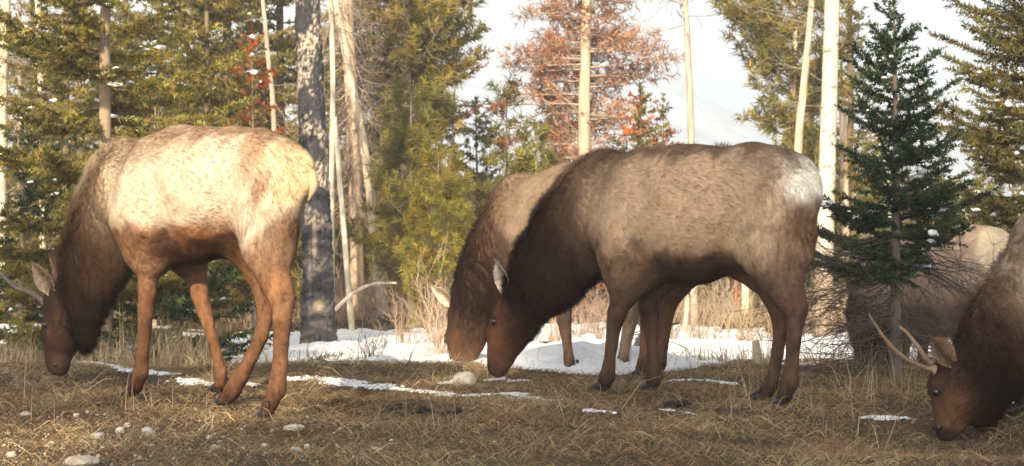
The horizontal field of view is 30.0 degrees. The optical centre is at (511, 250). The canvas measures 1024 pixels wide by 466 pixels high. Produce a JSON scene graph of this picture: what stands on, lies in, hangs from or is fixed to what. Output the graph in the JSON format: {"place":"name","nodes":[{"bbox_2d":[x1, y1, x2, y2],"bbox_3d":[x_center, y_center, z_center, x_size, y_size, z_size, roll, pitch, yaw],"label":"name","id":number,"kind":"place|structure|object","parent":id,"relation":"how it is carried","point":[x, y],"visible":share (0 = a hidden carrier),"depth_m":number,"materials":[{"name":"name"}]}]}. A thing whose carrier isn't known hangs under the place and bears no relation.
{"place":"outdoors","nodes":[
{"label":"outdoors","id":0,"kind":"place"},
{"bbox_2d":[0,285,943,367],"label":"meadow grass","id":1,"kind":"structure","parent":0,"point":[248,316],"depth_m":16.37,"materials":[{"name":"plant"}]},
{"bbox_2d":[0,242,1023,465],"bbox_3d":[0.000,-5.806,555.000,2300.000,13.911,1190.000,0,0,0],"label":"ground","id":2,"kind":"structure","parent":0,"point":[387,323],"depth_m":8.96,"materials":[{"name":"plant"}]},
{"bbox_2d":[0,204,29,322],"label":"fir tree","id":3,"kind":"object","parent":2,"relation":"on","point":[5,302],"visible":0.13,"depth_m":21.88,"materials":[{"name":"plant"}]},
{"bbox_2d":[2,175,49,312],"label":"fir tree","id":4,"kind":"object","parent":2,"relation":"on","point":[15,190],"visible":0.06,"depth_m":23.93,"materials":[{"name":"plant"}]},
{"bbox_2d":[0,0,71,248],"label":"fir tree","id":5,"kind":"object","parent":2,"relation":"on","point":[19,9],"visible":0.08,"depth_m":23.96,"materials":[{"name":"plant"}]},
{"bbox_2d":[0,0,77,266],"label":"bare tree","id":6,"kind":"object","parent":2,"relation":"on","point":[6,5],"visible":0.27,"depth_m":21.95,"materials":[{"name":"plant"}]},
{"bbox_2d":[8,6,76,247],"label":"fir tree","id":7,"kind":"object","parent":2,"relation":"on","point":[16,78],"visible":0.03,"depth_m":35.79,"materials":[{"name":"plant"}]},
{"bbox_2d":[0,0,89,288],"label":"bare tree","id":8,"kind":"object","parent":2,"relation":"on","point":[40,93],"visible":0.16,"depth_m":19.97,"materials":[{"name":"plant"}]},
{"bbox_2d":[0,312,124,362],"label":"grass stalks","id":9,"kind":"object","parent":2,"relation":"on","point":[26,350],"depth_m":13.74,"materials":[{"name":"plant"}]},
{"bbox_2d":[14,145,122,323],"bbox_3d":[-5.065,-0.137,22.038,1.503,2.179,1.404,0,0,28],"label":"fir tree","id":10,"kind":"object","parent":2,"relation":"on","point":[72,192],"visible":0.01,"depth_m":21.90,"materials":[{"name":"plant"}]},
{"bbox_2d":[0,0,149,316],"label":"fir tree","id":11,"kind":"object","parent":2,"relation":"on","point":[64,88],"visible":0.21,"depth_m":19.88,"materials":[{"name":"plant"}]},
{"bbox_2d":[13,1,137,243],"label":"fir tree","id":12,"kind":"object","parent":2,"relation":"on","point":[94,116],"visible":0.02,"depth_m":32.84,"materials":[{"name":"plant"}]},
{"bbox_2d":[0,117,152,357],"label":"fir tree","id":13,"kind":"object","parent":2,"relation":"on","point":[28,191],"visible":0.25,"depth_m":16.33,"materials":[{"name":"plant"}]},
{"bbox_2d":[65,455,99,465],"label":"stone","id":14,"kind":"object","parent":2,"relation":"on","point":[75,459],"visible":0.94,"depth_m":7.13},
{"bbox_2d":[6,358,214,431],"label":"grass stalks","id":15,"kind":"object","parent":2,"relation":"on","point":[118,397],"depth_m":9.36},
{"bbox_2d":[75,0,152,152],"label":"fir tree","id":16,"kind":"object","parent":2,"relation":"on","point":[117,13],"visible":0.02,"depth_m":37.77,"materials":[{"name":"plant"}]},
{"bbox_2d":[0,0,260,358],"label":"fir tree","id":17,"kind":"object","parent":2,"relation":"on","point":[102,67],"visible":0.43,"depth_m":14.75,"materials":[{"name":"plant"}]},
{"bbox_2d":[82,361,180,375],"bbox_3d":[-2.555,0.740,12.121,0.399,0.056,1.458,0,0,-34],"label":"snow patch","id":18,"kind":"object","parent":2,"relation":"on","point":[127,369],"visible":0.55,"depth_m":11.63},
{"bbox_2d":[0,124,317,419],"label":"elk","id":19,"kind":"object","parent":2,"relation":"on","point":[187,203],"visible":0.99,"depth_m":9.76,"materials":[{"name":"fur"}]},
{"bbox_2d":[60,0,261,150],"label":"fir tree","id":20,"kind":"object","parent":2,"relation":"on","point":[135,45],"visible":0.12,"depth_m":25.72,"materials":[{"name":"plant"}]},
{"bbox_2d":[98,296,241,364],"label":"grass stalks","id":21,"kind":"object","parent":2,"relation":"on","point":[187,342],"depth_m":13.66,"materials":[{"name":"plant"}]},
{"bbox_2d":[125,93,217,327],"bbox_3d":[-3.889,-0.398,20.477,1.534,2.817,1.129,0,0,-32],"label":"fir tree","id":22,"kind":"object","parent":2,"relation":"on","point":[154,127],"visible":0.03,"depth_m":20.48,"materials":[{"name":"plant"}]},
{"bbox_2d":[32,263,344,363],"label":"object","id":23,"kind":"object","parent":2,"relation":"on","point":[178,304],"visible":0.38,"depth_m":14.35,"materials":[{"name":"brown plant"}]},
{"bbox_2d":[131,2,245,127],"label":"fir tree","id":24,"kind":"object","parent":2,"relation":"on","point":[219,40],"visible":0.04,"depth_m":34.91,"materials":[{"name":"plant"}]},
{"bbox_2d":[166,377,257,386],"bbox_3d":[-1.754,0.777,11.184,0.761,0.035,0.263,0,0,41],"label":"snow patch","id":25,"kind":"object","parent":2,"relation":"on","point":[183,381],"visible":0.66,"depth_m":11.29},
{"bbox_2d":[140,0,300,313],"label":"fir tree","id":26,"kind":"object","parent":2,"relation":"on","point":[203,59],"visible":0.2,"depth_m":22.39,"materials":[{"name":"plant"}]},
{"bbox_2d":[1,393,474,465],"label":"gravel","id":27,"kind":"structure","parent":2,"relation":"on","point":[192,431],"depth_m":7.92,"materials":[{"name":"stone"}]},
{"bbox_2d":[138,0,350,313],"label":"fir tree","id":28,"kind":"object","parent":2,"relation":"on","point":[197,9],"visible":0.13,"depth_m":22.93,"materials":[{"name":"plant"}]},
{"bbox_2d":[225,20,295,339],"bbox_3d":[-2.449,-0.596,18.442,0.806,3.275,0.911,0,0,0],"label":"fir tree","id":29,"kind":"object","parent":2,"relation":"on","point":[264,82],"visible":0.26,"depth_m":18.47,"materials":[{"name":"plant"}]},
{"bbox_2d":[232,3,297,126],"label":"fir tree","id":30,"kind":"object","parent":2,"relation":"on","point":[294,119],"depth_m":37.07,"materials":[{"name":"plant"}]},
{"bbox_2d":[240,0,298,141],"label":"bare tree","id":31,"kind":"object","parent":2,"relation":"on","point":[274,122],"visible":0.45,"depth_m":20.78,"materials":[{"name":"brown wood"}]},
{"bbox_2d":[196,0,387,286],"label":"fir tree","id":32,"kind":"object","parent":2,"relation":"on","point":[280,45],"visible":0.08,"depth_m":24.87,"materials":[{"name":"plant"}]},
{"bbox_2d":[291,228,302,318],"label":"pine tree","id":33,"kind":"object","parent":2,"relation":"on","point":[298,262],"visible":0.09,"depth_m":22.89,"materials":[{"name":"green wood"}]},
{"bbox_2d":[294,0,337,343],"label":"charred tree","id":34,"kind":"object","parent":2,"relation":"on","point":[317,299],"visible":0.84,"depth_m":17.89,"materials":[{"name":"grey plant"}]},
{"bbox_2d":[273,0,377,274],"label":"fir tree","id":35,"kind":"object","parent":2,"relation":"on","point":[294,111],"visible":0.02,"depth_m":33.81,"materials":[{"name":"plant"}]},
{"bbox_2d":[297,250,366,319],"bbox_3d":[-2.128,0.358,22.601,0.949,1.041,1.008,0,0,0],"label":"shrub","id":36,"kind":"object","parent":2,"relation":"on","point":[341,294],"visible":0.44,"depth_m":22.52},
{"bbox_2d":[268,375,403,389],"bbox_3d":[-0.998,0.779,11.346,0.881,0.053,0.492,0,0,28],"label":"snow patch","id":37,"kind":"object","parent":2,"relation":"on","point":[356,384],"visible":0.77,"depth_m":11.25,"materials":[{"name":"snow"}]},
{"bbox_2d":[289,0,387,301],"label":"bare tree","id":38,"kind":"object","parent":2,"relation":"on","point":[331,177],"visible":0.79,"depth_m":21.48,"materials":[{"name":"brown wood"}]},
{"bbox_2d":[279,0,404,314],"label":"bare tree","id":39,"kind":"object","parent":2,"relation":"on","point":[355,195],"visible":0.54,"depth_m":23.93,"materials":[{"name":"brown wood"}]},
{"bbox_2d":[332,117,368,329],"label":"bare tree","id":40,"kind":"object","parent":2,"relation":"on","point":[350,311],"visible":0.86,"depth_m":20.98,"materials":[{"name":"brown wood"}]},
{"bbox_2d":[335,164,367,291],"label":"pine tree","id":41,"kind":"object","parent":2,"relation":"on","point":[340,277],"visible":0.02,"depth_m":27.98,"materials":[{"name":"plant"}]},
{"bbox_2d":[277,0,439,314],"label":"bare tree","id":42,"kind":"object","parent":2,"relation":"on","point":[357,105],"visible":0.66,"depth_m":22.45,"materials":[{"name":"brown wood"}]},
{"bbox_2d":[335,182,384,299],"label":"fir tree","id":43,"kind":"object","parent":2,"relation":"on","point":[365,268],"visible":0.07,"depth_m":25.98,"materials":[{"name":"plant"}]},
{"bbox_2d":[321,0,399,227],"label":"fir tree","id":44,"kind":"object","parent":2,"relation":"on","point":[344,106],"visible":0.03,"depth_m":37.88,"materials":[{"name":"plant"}]},
{"bbox_2d":[328,0,403,251],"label":"dead tree","id":45,"kind":"object","parent":2,"relation":"on","point":[360,8],"visible":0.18,"depth_m":24.54,"materials":[{"name":"brown wood"}]},
{"bbox_2d":[342,262,403,323],"bbox_3d":[-1.661,0.474,22.000,0.914,0.815,0.842,0,0,-25],"label":"shrub","id":46,"kind":"object","parent":2,"relation":"on","point":[372,312],"visible":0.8,"depth_m":21.96,"materials":[{"name":"plant"}]},
{"bbox_2d":[347,324,404,359],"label":"shrub","id":47,"kind":"object","parent":2,"relation":"on","point":[373,348],"visible":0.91,"depth_m":13.48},
{"bbox_2d":[299,328,454,362],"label":"grass stalks","id":48,"kind":"object","parent":2,"relation":"on","point":[417,354],"depth_m":15.39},
{"bbox_2d":[356,191,419,310],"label":"pine tree","id":49,"kind":"object","parent":2,"relation":"on","point":[367,257],"visible":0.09,"depth_m":23.87,"materials":[{"name":"plant"}]},
{"bbox_2d":[370,263,423,316],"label":"shrub","id":50,"kind":"object","parent":2,"relation":"on","point":[399,290],"visible":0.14,"depth_m":22.92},
{"bbox_2d":[343,361,456,431],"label":"grass stalks","id":51,"kind":"object","parent":2,"relation":"on","point":[403,404],"depth_m":8.96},
{"bbox_2d":[365,271,436,343],"bbox_3d":[-0.997,0.520,17.335,0.750,0.813,0.554,0,0,0],"label":"shrub","id":52,"kind":"object","parent":2,"relation":"on","point":[396,324],"visible":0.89,"depth_m":17.36,"materials":[{"name":"plant"}]},
{"bbox_2d":[321,0,492,301],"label":"pine tree","id":53,"kind":"object","parent":2,"relation":"on","point":[424,25],"visible":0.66,"depth_m":25.72,"materials":[{"name":"plant"}]},
{"bbox_2d":[340,68,483,327],"bbox_3d":[-1.095,-0.553,21.500,1.870,3.035,1.404,0,0,-35],"label":"pine tree","id":54,"kind":"object","parent":2,"relation":"on","point":[379,247],"visible":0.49,"depth_m":21.34,"materials":[{"name":"plant"}]},
{"bbox_2d":[390,223,453,353],"bbox_3d":[-0.579,0.385,16.374,1.050,1.231,0.938,0,0,25],"label":"shrub","id":55,"kind":"object","parent":2,"relation":"on","point":[437,337],"visible":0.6,"depth_m":16.36,"materials":[{"name":"plant"}]},
{"bbox_2d":[411,406,439,415],"bbox_3d":[-0.420,0.784,9.318,0.153,0.053,0.086,0,0,0],"label":"dung","id":56,"kind":"object","parent":2,"relation":"on","point":[422,410],"visible":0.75,"depth_m":9.30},
{"bbox_2d":[376,131,476,334],"bbox_3d":[-0.755,-0.084,18.796,1.163,2.201,1.158,0,0,0],"label":"pine tree","id":57,"kind":"object","parent":2,"relation":"on","point":[427,193],"visible":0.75,"depth_m":18.64,"materials":[{"name":"plant"}]},
{"bbox_2d":[365,15,494,293],"bbox_3d":[-1.254,-3.556,29.062,2.571,8.654,2.804,0,0,0],"label":"fir tree","id":58,"kind":"object","parent":2,"relation":"on","point":[467,115],"visible":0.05,"depth_m":28.88,"materials":[{"name":"plant"}]},
{"bbox_2d":[440,406,462,415],"bbox_3d":[-0.293,0.773,9.127,0.106,0.060,0.089,0,0,36],"label":"dung","id":59,"kind":"object","parent":2,"relation":"on","point":[457,410],"visible":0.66,"depth_m":9.10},
{"bbox_2d":[416,341,501,384],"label":"grass stalks","id":60,"kind":"object","parent":2,"relation":"on","point":[455,366],"depth_m":11.88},
{"bbox_2d":[453,371,476,385],"bbox_3d":[-0.282,0.774,11.433,0.146,0.104,0.129,0,0,0],"label":"stone","id":61,"kind":"object","parent":2,"relation":"on","point":[465,376],"visible":0.79,"depth_m":11.39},
{"bbox_2d":[364,385,566,400],"bbox_3d":[-0.263,0.800,10.697,1.407,0.035,0.371,0,0,31],"label":"snow patch","id":62,"kind":"object","parent":2,"relation":"on","point":[431,392],"visible":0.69,"depth_m":10.68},
{"bbox_2d":[443,96,504,284],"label":"fir tree","id":63,"kind":"object","parent":2,"relation":"on","point":[476,146],"visible":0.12,"depth_m":29.98,"materials":[{"name":"plant"}]},
{"bbox_2d":[467,176,499,223],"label":"pine tree","id":64,"kind":"object","parent":2,"relation":"on","point":[488,186],"visible":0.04,"depth_m":23.96,"materials":[{"name":"plant"}]},
{"bbox_2d":[461,70,540,237],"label":"pine tree","id":65,"kind":"object","parent":2,"relation":"on","point":[502,143],"visible":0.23,"depth_m":25.39,"materials":[{"name":"plant"}]},
{"bbox_2d":[0,322,1013,403],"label":"snow","id":66,"kind":"structure","parent":2,"relation":"on","point":[550,355],"depth_m":16.71,"materials":[{"name":"snow"}]},
{"bbox_2d":[335,275,396,311],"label":"dead branch","id":67,"kind":"object","parent":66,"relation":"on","point":[345,299],"visible":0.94,"depth_m":20.14,"materials":[{"name":"brown wood"}]},
{"bbox_2d":[681,285,737,331],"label":"dead branch","id":68,"kind":"object","parent":66,"relation":"on","point":[686,304],"visible":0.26,"depth_m":18.98,"materials":[{"name":"brown wood"}]},
{"bbox_2d":[0,350,1023,465],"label":"straw","id":69,"kind":"object","parent":2,"relation":"on","point":[633,381],"visible":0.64,"depth_m":9.00,"materials":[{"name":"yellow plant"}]},
{"bbox_2d":[498,113,565,182],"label":"pine tree","id":70,"kind":"object","parent":2,"relation":"on","point":[526,161],"visible":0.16,"depth_m":22.93,"materials":[{"name":"plant"}]},
{"bbox_2d":[429,162,696,376],"bbox_3d":[0.413,0.128,13.011,2.540,1.522,0.671,0,0,44],"label":"elk","id":71,"kind":"object","parent":2,"relation":"on","point":[498,222],"visible":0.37,"depth_m":13.27,"materials":[{"name":"fur"}]},
{"bbox_2d":[525,0,603,163],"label":"dead tree","id":72,"kind":"object","parent":2,"relation":"on","point":[553,99],"visible":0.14,"depth_m":29.53,"materials":[{"name":"plant"}]},
{"bbox_2d":[543,290,598,341],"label":"shrub","id":73,"kind":"object","parent":2,"relation":"on","point":[557,332],"visible":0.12,"depth_m":19.46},
{"bbox_2d":[492,0,684,293],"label":"dead tree","id":74,"kind":"object","parent":2,"relation":"on","point":[586,50],"visible":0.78,"depth_m":28.07,"materials":[{"name":"plant"}]},
{"bbox_2d":[571,284,608,335],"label":"shrub","id":75,"kind":"object","parent":2,"relation":"on","point":[582,312],"visible":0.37,"depth_m":20.48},
{"bbox_2d":[576,287,621,338],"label":"shrub","id":76,"kind":"object","parent":2,"relation":"on","point":[599,334],"visible":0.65,"depth_m":19.48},
{"bbox_2d":[595,76,674,290],"bbox_3d":[1.571,-0.656,23.970,1.412,3.069,1.459,0,0,0],"label":"fir tree","id":77,"kind":"object","parent":2,"relation":"on","point":[639,135],"visible":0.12,"depth_m":23.97,"materials":[{"name":"plant"}]},
{"bbox_2d":[514,331,765,369],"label":"grass stalks","id":78,"kind":"object","parent":2,"relation":"on","point":[688,354],"depth_m":16.09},
{"bbox_2d":[486,139,823,406],"bbox_3d":[0.730,0.102,10.546,2.382,1.414,0.651,0,0,43],"label":"elk","id":79,"kind":"object","parent":2,"relation":"on","point":[645,226],"visible":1,"depth_m":10.18,"materials":[{"name":"fur"}]},
{"bbox_2d":[645,92,685,145],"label":"fir tree","id":80,"kind":"object","parent":2,"relation":"on","point":[671,132],"visible":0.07,"depth_m":26.98,"materials":[{"name":"plant"}]},
{"bbox_2d":[543,341,790,418],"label":"grass stalks","id":81,"kind":"object","parent":2,"relation":"on","point":[678,382],"depth_m":10.30,"materials":[{"name":"plant"}]},
{"bbox_2d":[623,0,717,324],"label":"bare tree","id":82,"kind":"object","parent":2,"relation":"on","point":[689,89],"visible":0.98,"depth_m":21.97,"materials":[{"name":"brown wood"}]},
{"bbox_2d":[577,316,768,370],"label":"grass stalks","id":83,"kind":"object","parent":2,"relation":"on","point":[687,356],"depth_m":13.27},
{"bbox_2d":[663,400,691,407],"bbox_3d":[0.840,0.780,9.695,0.154,0.044,0.111,0,0,-29],"label":"dung","id":84,"kind":"object","parent":2,"relation":"on","point":[678,403],"visible":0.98,"depth_m":9.68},
{"bbox_2d":[670,288,707,338],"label":"shrub","id":85,"kind":"object","parent":2,"relation":"on","point":[672,331],"visible":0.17,"depth_m":19.98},
{"bbox_2d":[673,283,739,338],"bbox_3d":[1.904,0.601,19.108,0.727,0.727,0.856,0,0,0],"label":"shrub","id":86,"kind":"object","parent":2,"relation":"on","point":[704,316],"visible":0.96,"depth_m":18.94,"materials":[{"name":"plant"}]},
{"bbox_2d":[680,280,740,307],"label":"fir tree","id":87,"kind":"object","parent":2,"relation":"on","point":[712,292],"visible":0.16,"depth_m":25.00,"materials":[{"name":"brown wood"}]},
{"bbox_2d":[698,277,755,333],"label":"shrub","id":88,"kind":"object","parent":2,"relation":"on","point":[719,312],"visible":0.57,"depth_m":20.99,"materials":[{"name":"plant"}]},
{"bbox_2d":[702,282,772,340],"bbox_3d":[2.346,0.555,19.515,0.855,0.841,0.550,0,0,28],"label":"shrub","id":89,"kind":"object","parent":2,"relation":"on","point":[739,328],"visible":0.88,"depth_m":19.50,"materials":[{"name":"plant"}]},
{"bbox_2d":[741,283,749,311],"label":"bare tree","id":90,"kind":"object","parent":2,"relation":"on","point":[744,289],"visible":0.18,"depth_m":23.96,"materials":[{"name":"brown wood"}]},
{"bbox_2d":[752,341,762,363],"bbox_3d":[1.833,0.793,14.202,0.096,0.245,0.085,0,0,0],"label":"stump","id":91,"kind":"object","parent":2,"relation":"on","point":[756,347],"visible":0.49,"depth_m":14.18,"materials":[{"name":"brown wood"}]},
{"bbox_2d":[744,276,809,337],"bbox_3d":[2.884,0.509,20.516,0.901,0.964,0.903,0,0,27],"label":"shrub","id":92,"kind":"object","parent":2,"relation":"on","point":[765,331],"visible":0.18,"depth_m":20.49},
{"bbox_2d":[705,0,867,205],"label":"pine tree","id":93,"kind":"object","parent":2,"relation":"on","point":[763,33],"visible":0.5,"depth_m":25.76,"materials":[{"name":"plant"}]},
{"bbox_2d":[755,251,836,340],"bbox_3d":[2.967,0.490,19.449,1.076,1.003,0.888,0,0,-41],"label":"shrub","id":94,"kind":"object","parent":2,"relation":"on","point":[809,315],"visible":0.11,"depth_m":19.47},
{"bbox_2d":[745,0,868,153],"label":"bare tree","id":95,"kind":"object","parent":2,"relation":"on","point":[802,105],"visible":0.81,"depth_m":23.96,"materials":[{"name":"brown wood"}]},
{"bbox_2d":[812,0,839,337],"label":"birch tree","id":96,"kind":"object","parent":2,"relation":"on","point":[828,132],"visible":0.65,"depth_m":19.93,"materials":[{"name":"white plant"}]},
{"bbox_2d":[809,281,847,335],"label":"shrub","id":97,"kind":"object","parent":2,"relation":"on","point":[834,315],"visible":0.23,"depth_m":19.94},
{"bbox_2d":[809,183,860,295],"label":"pine tree","id":98,"kind":"object","parent":2,"relation":"on","point":[839,223],"visible":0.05,"depth_m":24.93,"materials":[{"name":"plant"}]},
{"bbox_2d":[784,0,891,289],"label":"fir tree","id":99,"kind":"object","parent":2,"relation":"on","point":[850,11],"visible":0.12,"depth_m":27.92,"materials":[{"name":"plant"}]},
{"bbox_2d":[808,25,867,271],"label":"fir tree","id":100,"kind":"object","parent":2,"relation":"on","point":[837,158],"depth_m":40.99,"materials":[{"name":"plant"}]},
{"bbox_2d":[806,113,890,320],"bbox_3d":[3.873,-0.316,22.011,1.652,2.563,1.769,0,0,0],"label":"fir tree","id":101,"kind":"object","parent":2,"relation":"on","point":[870,198],"visible":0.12,"depth_m":21.95,"materials":[{"name":"plant"}]},
{"bbox_2d":[792,344,921,450],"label":"grass stalks","id":102,"kind":"object","parent":2,"relation":"on","point":[851,402],"depth_m":9.05,"materials":[{"name":"plant"}]},
{"bbox_2d":[834,106,885,322],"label":"bare tree","id":103,"kind":"object","parent":2,"relation":"on","point":[844,184],"visible":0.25,"depth_m":21.96,"materials":[{"name":"brown wood"}]},
{"bbox_2d":[733,0,1002,387],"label":"spruce tree","id":104,"kind":"object","parent":2,"relation":"on","point":[886,252],"visible":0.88,"depth_m":11.82,"materials":[{"name":"plant"}]},
{"bbox_2d":[861,415,915,419],"bbox_3d":[1.818,0.808,9.251,0.286,0.020,0.121,0,0,0],"label":"snow patch","id":105,"kind":"object","parent":2,"relation":"on","point":[887,416],"visible":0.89,"depth_m":9.23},
{"bbox_2d":[831,315,947,399],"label":"grass stalks","id":106,"kind":"object","parent":2,"relation":"on","point":[894,382],"depth_m":11.04,"materials":[{"name":"plant"}]},
{"bbox_2d":[842,224,1009,367],"bbox_3d":[2.930,0.424,13.333,1.404,1.223,0.675,0,0,40],"label":"elk","id":107,"kind":"object","parent":2,"relation":"on","point":[981,245],"visible":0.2,"depth_m":12.99,"materials":[{"name":"fur"}]},
{"bbox_2d":[868,212,1023,440],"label":"elk","id":108,"kind":"object","parent":2,"relation":"on","point":[976,377],"visible":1,"depth_m":8.76,"materials":[{"name":"fur"}]},
{"bbox_2d":[911,0,1023,233],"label":"spruce tree","id":109,"kind":"object","parent":2,"relation":"on","point":[983,140],"visible":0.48,"depth_m":13.61,"materials":[{"name":"plant"}]},
{"bbox_2d":[955,161,1010,229],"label":"pine tree","id":110,"kind":"object","parent":2,"relation":"on","point":[979,182],"visible":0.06,"depth_m":24.90,"materials":[{"name":"plant"}]},
{"bbox_2d":[992,80,1023,232],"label":"fir tree","id":111,"kind":"object","parent":2,"relation":"on","point":[1013,189],"visible":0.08,"depth_m":36.96,"materials":[{"name":"plant"}]},
{"bbox_2d":[0,0,1023,228],"bbox_3d":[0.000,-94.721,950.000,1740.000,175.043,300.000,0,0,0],"label":"mountain","id":112,"kind":"structure","parent":0,"point":[713,122],"depth_m":975.36,"materials":[{"name":"snow"}]},
{"bbox_2d":[566,0,1023,128],"label":"sky","id":113,"kind":"structure","parent":0,"point":[716,73],"materials":[{"name":"white"}]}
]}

